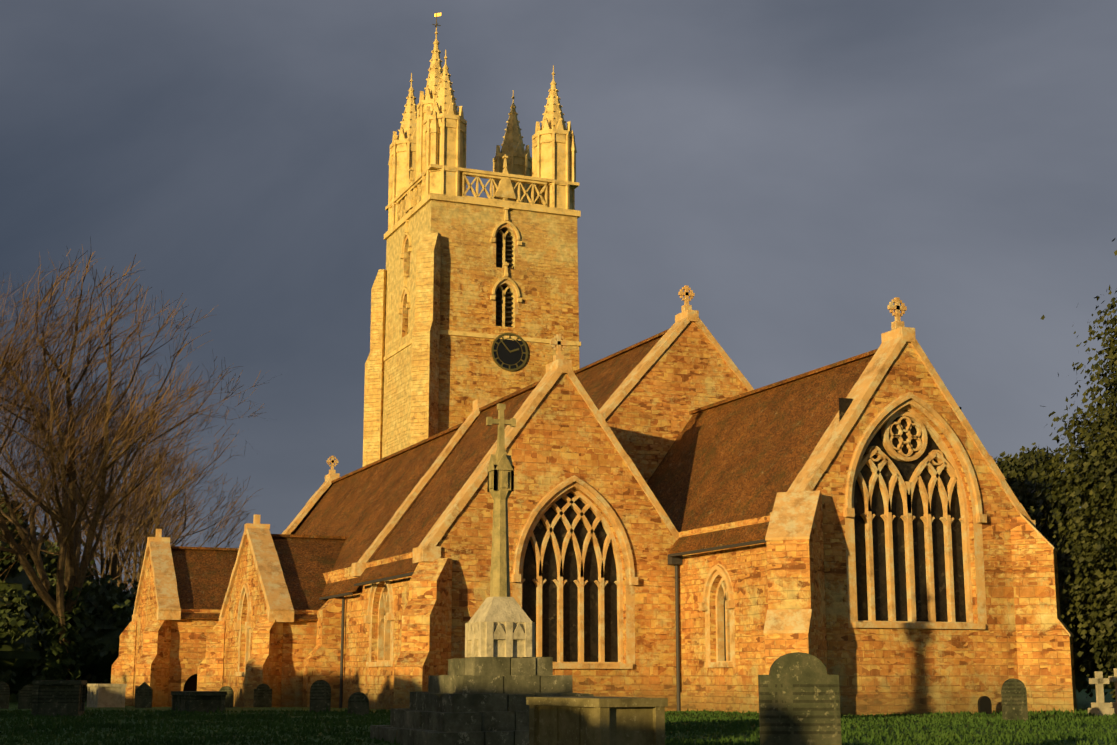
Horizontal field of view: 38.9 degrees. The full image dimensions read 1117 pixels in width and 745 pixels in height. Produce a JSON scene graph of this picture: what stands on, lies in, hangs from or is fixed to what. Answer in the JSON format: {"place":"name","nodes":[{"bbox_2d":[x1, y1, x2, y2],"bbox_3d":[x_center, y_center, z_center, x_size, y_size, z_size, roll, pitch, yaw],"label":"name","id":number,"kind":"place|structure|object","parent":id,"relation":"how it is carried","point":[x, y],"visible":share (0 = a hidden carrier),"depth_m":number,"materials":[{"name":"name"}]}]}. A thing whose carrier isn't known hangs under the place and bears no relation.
{"place":"outdoors","nodes":[
{"label":"outdoors","id":0,"kind":"place"},
{"bbox_2d":[133,551,176,706],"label":"porch gable","id":1,"kind":"structure","parent":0,"point":[147,608],"depth_m":66.81,"materials":[{"name":"beige stone"}]},
{"bbox_2d":[183,674,196,690],"bbox_3d":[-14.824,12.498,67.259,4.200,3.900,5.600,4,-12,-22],"label":"doorway","id":2,"kind":"structure","parent":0,"point":[190,684],"depth_m":64.13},
{"bbox_2d":[174,609,220,690],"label":"porch wall","id":3,"kind":"structure","parent":0,"point":[192,634],"depth_m":63.70,"materials":[{"name":"beige stone"}]},
{"bbox_2d":[287,610,317,706],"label":"chapel wall","id":4,"kind":"structure","parent":0,"point":[302,639],"depth_m":55.81,"materials":[{"name":"beige stone"}]},
{"bbox_2d":[291,485,330,533],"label":"roof edge","id":5,"kind":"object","parent":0,"point":[296,528],"depth_m":75.09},
{"bbox_2d":[323,552,412,693],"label":"aisle wall","id":6,"kind":"structure","parent":0,"point":[359,675],"depth_m":52.83,"materials":[{"name":"beige stone"}]},
{"bbox_2d":[364,580,393,666],"bbox_3d":[-5.632,8.010,51.384,0.630,3.045,2.880,4,-12,-22],"label":"window frame","id":7,"kind":"object","parent":6,"relation":"attached to","point":[385,614],"visible":0.52,"depth_m":51.82,"materials":[{"name":"beige stone"}]},
{"bbox_2d":[369,581,393,666],"bbox_3d":[-5.749,7.974,51.342,0.004,3.100,2.800,4,-12,-22],"label":"window surround","id":8,"kind":"object","parent":6,"relation":"attached to","point":[391,642],"visible":0.38,"depth_m":52.12,"materials":[{"name":"beige stone"}]},
{"bbox_2d":[293,416,477,596],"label":"roof","id":9,"kind":"structure","parent":6,"relation":"on","point":[359,507],"depth_m":62.22,"materials":[{"name":"brown tile"}]},
{"bbox_2d":[302,558,451,707],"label":"buttresses","id":10,"kind":"structure","parent":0,"point":[425,653],"depth_m":45.91,"materials":[{"name":"beige stone"}]},
{"bbox_2d":[382,200,431,457],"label":"tower side wall","id":11,"kind":"structure","parent":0,"point":[396,406],"depth_m":79.88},
{"bbox_2d":[401,291,409,324],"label":"window surround","id":12,"kind":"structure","parent":11,"relation":"in","point":[402,309],"depth_m":79.75,"materials":[{"name":"beige stone"}]},
{"bbox_2d":[403,236,410,268],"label":"window surround","id":13,"kind":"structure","parent":11,"relation":"in","point":[403,253],"depth_m":80.30,"materials":[{"name":"beige stone"}]},
{"bbox_2d":[431,200,579,432],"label":"tower wall","id":14,"kind":"structure","parent":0,"point":[543,274],"depth_m":77.15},
{"bbox_2d":[383,154,580,360],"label":"tower dressings","id":15,"kind":"structure","parent":14,"relation":"attached to","point":[409,201],"depth_m":78.37,"materials":[{"name":"beige stone"}]},
{"bbox_2d":[388,28,576,229],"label":"tower pinnacles","id":16,"kind":"object","parent":14,"relation":"on","point":[433,129],"visible":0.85,"depth_m":80.06,"materials":[{"name":"beige stone"}]},
{"bbox_2d":[432,12,440,27],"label":"weather vane","id":17,"kind":"object","parent":16,"relation":"on","point":[436,14],"visible":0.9,"depth_m":81.69,"materials":[{"name":"gold metal"}]},
{"bbox_2d":[496,230,512,326],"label":"belfry windows","id":18,"kind":"structure","parent":14,"relation":"in","point":[508,259],"depth_m":77.86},
{"bbox_2d":[493,279,517,313],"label":"window surround","id":19,"kind":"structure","parent":14,"relation":"in","point":[514,289],"depth_m":77.39,"materials":[{"name":"beige stone"}]},
{"bbox_2d":[493,223,517,255],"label":"window surround","id":20,"kind":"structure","parent":14,"relation":"in","point":[513,231],"depth_m":77.96,"materials":[{"name":"beige stone"}]},
{"bbox_2d":[491,333,527,370],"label":"clock","id":21,"kind":"object","parent":14,"relation":"attached to","point":[501,365],"visible":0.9,"depth_m":76.72,"materials":[{"name":"gold metal"}]},
{"bbox_2d":[494,335,525,368],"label":"clock face","id":22,"kind":"object","parent":14,"relation":"attached to","point":[505,355],"visible":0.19,"depth_m":76.75},
{"bbox_2d":[342,692,676,710],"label":"aisle plinth","id":23,"kind":"structure","parent":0,"point":[381,701],"depth_m":49.54,"materials":[{"name":"beige stone"}]},
{"bbox_2d":[0,689,1116,744],"bbox_3d":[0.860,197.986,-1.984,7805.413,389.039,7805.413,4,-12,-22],"label":"ground","id":24,"kind":"structure","parent":0,"point":[1083,702],"depth_m":33.31,"materials":[{"name":"green plant"}]},
{"bbox_2d":[0,681,9,708],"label":"headstone","id":25,"kind":"object","parent":24,"relation":"on","point":[4,694],"visible":0.9,"depth_m":58.55,"materials":[{"name":"stone"}]},
{"bbox_2d":[0,480,22,605],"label":"beech tree","id":26,"kind":"object","parent":24,"relation":"on","point":[5,521],"visible":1,"depth_m":77.97,"materials":[{"name":"plant"}]},
{"bbox_2d":[0,590,49,683],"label":"holly","id":27,"kind":"object","parent":24,"relation":"on","point":[20,645],"visible":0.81,"depth_m":90.47,"materials":[{"name":"green plant"}]},
{"bbox_2d":[18,685,32,708],"bbox_3d":[-17.858,10.992,53.234,0.600,0.950,0.119,2,-11,-10],"label":"headstone","id":28,"kind":"object","parent":24,"relation":"on","point":[25,697],"visible":0.62,"depth_m":53.18,"materials":[{"name":"stone"}]},
{"bbox_2d":[0,485,52,694],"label":"holly","id":29,"kind":"object","parent":24,"relation":"on","point":[22,587],"visible":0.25,"depth_m":93.29,"materials":[{"name":"green plant"}]},
{"bbox_2d":[31,680,86,716],"bbox_3d":[-13.058,8.567,41.381,1.200,1.005,2.300,2,-11,-12],"label":"chest tomb","id":30,"kind":"object","parent":24,"relation":"on","point":[60,697],"visible":0.79,"depth_m":40.38,"materials":[{"name":"stone"}]},
{"bbox_2d":[31,539,111,607],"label":"holly","id":31,"kind":"object","parent":24,"relation":"on","point":[52,570],"visible":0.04,"depth_m":106.35,"materials":[{"name":"plant"}]},
{"bbox_2d":[16,574,138,700],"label":"holly","id":32,"kind":"object","parent":24,"relation":"on","point":[108,610],"visible":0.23,"depth_m":99.03,"materials":[{"name":"green plant"}]},
{"bbox_2d":[87,684,126,707],"bbox_3d":[-17.607,12.621,61.542,1.100,1.005,2.100,6,-12,-27],"label":"chest tomb","id":33,"kind":"object","parent":24,"relation":"on","point":[105,695],"visible":0.81,"depth_m":60.78,"materials":[{"name":"stone"}]},
{"bbox_2d":[18,429,213,593],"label":"ash tree","id":34,"kind":"object","parent":24,"relation":"on","point":[180,525],"depth_m":138.90,"materials":[{"name":"brown plant"}]},
{"bbox_2d":[0,372,262,599],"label":"lime tree","id":35,"kind":"object","parent":24,"relation":"on","point":[174,512],"depth_m":110.80,"materials":[{"name":"brown plant"}]},
{"bbox_2d":[0,238,276,679],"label":"lime tree","id":36,"kind":"object","parent":24,"relation":"on","point":[98,420],"depth_m":85.03,"materials":[{"name":"brown plant"}]},
{"bbox_2d":[41,584,88,679],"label":"lime tree ivy leaves","id":37,"kind":"object","parent":36,"relation":"attached to","point":[71,659],"visible":0.67,"depth_m":84.17,"materials":[{"name":"green plant"}]},
{"bbox_2d":[135,682,152,707],"bbox_3d":[-14.737,11.533,56.222,0.600,1.050,0.111,-1,-11,4],"label":"headstone","id":38,"kind":"object","parent":24,"relation":"on","point":[143,694],"visible":0.71,"depth_m":56.18,"materials":[{"name":"stone"}]},
{"bbox_2d":[111,614,282,706],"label":"buttresses","id":39,"kind":"structure","parent":24,"relation":"on","point":[264,664],"depth_m":62.72,"materials":[{"name":"stone"}]},
{"bbox_2d":[132,514,293,621],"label":"gable copings","id":40,"kind":"object","parent":39,"relation":"on","point":[279,605],"visible":0.71,"depth_m":60.60,"materials":[{"name":"stone"}]},
{"bbox_2d":[171,691,226,712],"bbox_3d":[-10.725,9.850,47.066,1.100,0.705,2.200,6,-12,-27],"label":"chest tomb","id":41,"kind":"object","parent":24,"relation":"on","point":[202,701],"visible":0.65,"depth_m":46.29,"materials":[{"name":"stone"}]},
{"bbox_2d":[171,546,238,619],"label":"porch roof","id":42,"kind":"structure","parent":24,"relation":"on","point":[203,575],"depth_m":66.27,"materials":[{"name":"brown tile"}]},
{"bbox_2d":[219,686,233,707],"bbox_3d":[-12.354,12.132,58.761,0.550,0.950,0.130,-1,-11,3],"label":"headstone","id":43,"kind":"object","parent":24,"relation":"on","point":[229,699],"visible":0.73,"depth_m":58.73,"materials":[{"name":"stone"}]},
{"bbox_2d":[223,538,289,706],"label":"gable wall","id":44,"kind":"structure","parent":24,"relation":"on","point":[247,572],"depth_m":60.19,"materials":[{"name":"beige stone"}]},
{"bbox_2d":[234,583,250,675],"bbox_3d":[-11.685,9.688,59.589,0.630,3.445,2.280,4,-12,-22],"label":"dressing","id":45,"kind":"object","parent":44,"relation":"attached to","point":[248,619],"visible":0.4,"depth_m":60.09,"materials":[{"name":"beige stone"}]},
{"bbox_2d":[238,582,250,671],"bbox_3d":[-11.803,9.652,59.546,0.004,3.500,2.200,4,-12,-22],"label":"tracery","id":46,"kind":"object","parent":44,"relation":"attached to","point":[240,634],"visible":0.46,"depth_m":60.12,"materials":[{"name":"beige stone"}]},
{"bbox_2d":[253,684,271,706],"bbox_3d":[-9.954,10.958,53.247,0.600,0.950,0.138,3,-11,-16],"label":"headstone","id":47,"kind":"object","parent":24,"relation":"on","point":[262,695],"visible":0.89,"depth_m":53.21,"materials":[{"name":"stone"}]},
{"bbox_2d":[271,534,348,620],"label":"roof","id":48,"kind":"structure","parent":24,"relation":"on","point":[307,562],"depth_m":59.25,"materials":[{"name":"brown tile"}]},
{"bbox_2d":[310,680,330,711],"bbox_3d":[-6.899,9.463,45.832,0.600,1.100,0.100,1,-11,-7],"label":"headstone","id":49,"kind":"object","parent":24,"relation":"on","point":[320,694],"visible":0.88,"depth_m":45.80,"materials":[{"name":"stone"}]},
{"bbox_2d":[348,692,368,714],"bbox_3d":[-5.324,8.881,42.073,0.550,0.750,0.121,4,-11,-18],"label":"headstone","id":50,"kind":"object","parent":24,"relation":"on","point":[358,703],"visible":0.88,"depth_m":42.04,"materials":[{"name":"stone"}]},
{"bbox_2d":[363,233,440,466],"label":"tower buttresses","id":51,"kind":"structure","parent":24,"relation":"on","point":[425,379],"depth_m":75.47,"materials":[{"name":"beige stone"}]},
{"bbox_2d":[282,334,678,576],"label":"gable copings","id":52,"kind":"object","parent":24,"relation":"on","point":[427,549],"visible":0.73,"depth_m":49.53,"materials":[{"name":"beige stone"}]},
{"bbox_2d":[370,657,593,744],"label":"cross steps","id":53,"kind":"structure","parent":24,"relation":"on","point":[474,701],"depth_m":26.72,"materials":[{"name":"grey stone"}]},
{"bbox_2d":[465,597,534,657],"bbox_3d":[-1.040,4.505,27.989,1.000,1.050,1.000,4,-12,-22],"label":"monument base","id":54,"kind":"object","parent":53,"relation":"on","point":[499,626],"visible":0.94,"depth_m":27.62,"materials":[{"name":"beige stone"}]},
{"bbox_2d":[486,403,515,596],"bbox_3d":[-1.040,2.305,28.411,0.545,3.530,0.410,4,-12,-22],"label":"stone cross","id":55,"kind":"object","parent":54,"relation":"on","point":[500,488],"visible":1,"depth_m":28.28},
{"bbox_2d":[436,373,676,693],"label":"chapel wall","id":56,"kind":"structure","parent":24,"relation":"on","point":[560,436],"depth_m":48.83,"materials":[{"name":"beige stone"}]},
{"bbox_2d":[354,380,540,583],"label":"roof","id":57,"kind":"structure","parent":56,"relation":"on","point":[440,491],"depth_m":52.30,"materials":[{"name":"tile"}]},
{"bbox_2d":[522,492,617,661],"bbox_3d":[0.328,6.225,48.702,3.640,5.580,0.001,4,-12,-22],"label":"window glass","id":58,"kind":"object","parent":56,"relation":"in","point":[570,613],"visible":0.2,"depth_m":48.65,"materials":[{"name":"black glass"}]},
{"bbox_2d":[513,475,634,668],"bbox_3d":[0.489,6.063,48.336,4.040,5.880,0.004,4,-12,-22],"label":"window surround","id":59,"kind":"object","parent":56,"relation":"in","point":[630,619],"visible":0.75,"depth_m":48.69,"materials":[{"name":"beige stone"}]},
{"bbox_2d":[511,477,637,668],"bbox_3d":[0.440,6.112,48.446,4.120,5.825,0.630,4,-12,-22],"label":"window tracery","id":60,"kind":"object","parent":56,"relation":"in","point":[580,583],"visible":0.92,"depth_m":48.62,"materials":[{"name":"beige stone"}]},
{"bbox_2d":[9,664,1114,702],"bbox_3d":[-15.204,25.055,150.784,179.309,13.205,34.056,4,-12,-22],"label":"gravestones","id":61,"kind":"object","parent":24,"relation":"on","point":[12,698],"depth_m":164.76,"materials":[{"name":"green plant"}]},
{"bbox_2d":[526,696,667,744],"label":"chest tomb","id":62,"kind":"object","parent":24,"relation":"on","point":[587,720],"visible":1,"depth_m":20.53,"materials":[{"name":"stone"}]},
{"bbox_2d":[679,515,769,693],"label":"wall","id":63,"kind":"structure","parent":24,"relation":"on","point":[745,567],"depth_m":46.55,"materials":[{"name":"beige stone"}]},
{"bbox_2d":[699,565,734,667],"bbox_3d":[4.900,7.241,47.035,0.630,3.015,1.920,4,-12,-22],"label":"window frame","id":64,"kind":"object","parent":63,"relation":"in","point":[724,588],"visible":0.73,"depth_m":47.37,"materials":[{"name":"beige stone"}]},
{"bbox_2d":[705,563,735,666],"bbox_3d":[4.782,7.205,46.993,0.004,3.070,1.840,4,-12,-22],"label":"window surround","id":65,"kind":"object","parent":63,"relation":"in","point":[732,630],"visible":0.56,"depth_m":47.31,"materials":[{"name":"beige stone"}]},
{"bbox_2d":[724,596,725,660],"bbox_3d":[5.173,7.324,47.134,0.001,2.770,1.440,4,-12,-22],"label":"window glass","id":66,"kind":"object","parent":63,"relation":"in","point":[724,632],"depth_m":47.47,"materials":[{"name":"black glass"}]},
{"bbox_2d":[647,349,877,553],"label":"roof","id":67,"kind":"structure","parent":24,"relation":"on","point":[744,456],"depth_m":49.71,"materials":[{"name":"brown tile"}]},
{"bbox_2d":[758,652,841,744],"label":"headstone","id":68,"kind":"object","parent":24,"relation":"on","point":[799,698],"visible":1,"depth_m":18.82,"materials":[{"name":"stone"}]},
{"bbox_2d":[680,692,1001,715],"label":"wall plinth","id":69,"kind":"structure","parent":24,"relation":"on","point":[885,704],"depth_m":43.92,"materials":[{"name":"beige stone"}]},
{"bbox_2d":[812,342,1018,694],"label":"gable wall","id":70,"kind":"structure","parent":24,"relation":"on","point":[865,661],"depth_m":44.36,"materials":[{"name":"beige stone"}]},
{"bbox_2d":[839,398,965,621],"bbox_3d":[9.884,4.004,45.037,4.200,6.400,0.001,4,-12,-22],"label":"window glass","id":71,"kind":"object","parent":70,"relation":"in","point":[906,470],"visible":0.4,"depth_m":44.93,"materials":[{"name":"black glass"}]},
{"bbox_2d":[770,297,1035,527],"bbox_3d":[9.884,1.178,45.580,8.250,6.845,1.050,4,-12,-22],"label":"gable coping","id":72,"kind":"object","parent":70,"relation":"on","point":[897,337],"visible":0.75,"depth_m":45.36,"materials":[{"name":"beige stone"}]},
{"bbox_2d":[843,393,986,628],"bbox_3d":[9.996,3.891,44.781,4.680,6.645,0.630,4,-12,-22],"label":"window tracery","id":73,"kind":"object","parent":70,"relation":"in","point":[943,457],"visible":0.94,"depth_m":44.96,"materials":[{"name":"beige stone"}]},
{"bbox_2d":[844,392,986,629],"bbox_3d":[10.045,3.842,44.671,4.600,6.700,0.004,4,-12,-22],"label":"window surround","id":74,"kind":"object","parent":70,"relation":"in","point":[851,571],"visible":0.67,"depth_m":44.91,"materials":[{"name":"beige stone"}]},
{"bbox_2d":[765,493,1076,712],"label":"buttresses","id":75,"kind":"structure","parent":24,"relation":"on","point":[796,580],"depth_m":44.50,"materials":[{"name":"beige stone"}]},
{"bbox_2d":[763,491,1073,636],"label":"buttress slopes","id":76,"kind":"structure","parent":75,"relation":"on","point":[792,515],"depth_m":42.18,"materials":[{"name":"beige stone"}]},
{"bbox_2d":[978,696,991,713],"bbox_3d":[11.681,9.194,43.342,0.400,0.650,0.080,4,-12,-22],"label":"gravestone","id":77,"kind":"object","parent":24,"relation":"on","point":[984,704],"visible":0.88,"depth_m":43.32,"materials":[{"name":"black stone"}]},
{"bbox_2d":[1001,678,1027,720],"bbox_3d":[10.675,7.748,37.028,0.600,1.150,0.100,2,-11,-12],"label":"headstone","id":78,"kind":"object","parent":24,"relation":"on","point":[1014,697],"visible":0.88,"depth_m":36.99,"materials":[{"name":"stone"}]},
{"bbox_2d":[994,442,1104,680],"bbox_3d":[18.491,8.016,63.004,7.974,10.415,8.710,4,-12,-22],"label":"yew","id":79,"kind":"object","parent":24,"relation":"on","point":[1014,466],"visible":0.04,"depth_m":62.35,"materials":[{"name":"green plant"}]},
{"bbox_2d":[1001,238,1116,708],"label":"yew","id":80,"kind":"object","parent":24,"relation":"on","point":[1085,534],"visible":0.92,"depth_m":47.54,"materials":[{"name":"green plant"}]},
{"bbox_2d":[1088,671,1113,715],"bbox_3d":[14.504,8.619,42.374,0.527,1.200,0.550,2,-11,-12],"label":"grave cross","id":81,"kind":"object","parent":24,"relation":"on","point":[1099,707],"visible":0.9,"depth_m":42.32,"materials":[{"name":"stone"}]},
{"bbox_2d":[1108,668,1116,713],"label":"grave cross","id":82,"kind":"object","parent":24,"relation":"on","point":[1114,680],"visible":0.72,"depth_m":43.58,"materials":[{"name":"stone"}]},
{"bbox_2d":[0,0,1116,590],"label":"sky","id":83,"kind":"structure","parent":0,"point":[804,168],"materials":[{"name":"grey"}]},
{"bbox_2d":[574,329,668,409],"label":"roof","id":84,"kind":"structure","parent":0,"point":[601,380],"depth_m":62.27,"materials":[{"name":"brown tile"}]},
{"bbox_2d":[605,322,747,482],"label":"gable wall","id":85,"kind":"structure","parent":0,"point":[647,419],"depth_m":57.49,"materials":[{"name":"beige stone"}]},
{"bbox_2d":[599,285,753,418],"bbox_3d":[4.766,-0.046,58.426,9.176,6.495,1.050,4,-12,-22],"label":"gable coping","id":86,"kind":"object","parent":85,"relation":"on","point":[685,316],"visible":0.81,"depth_m":58.16,"materials":[{"name":"beige stone"}]}
]}

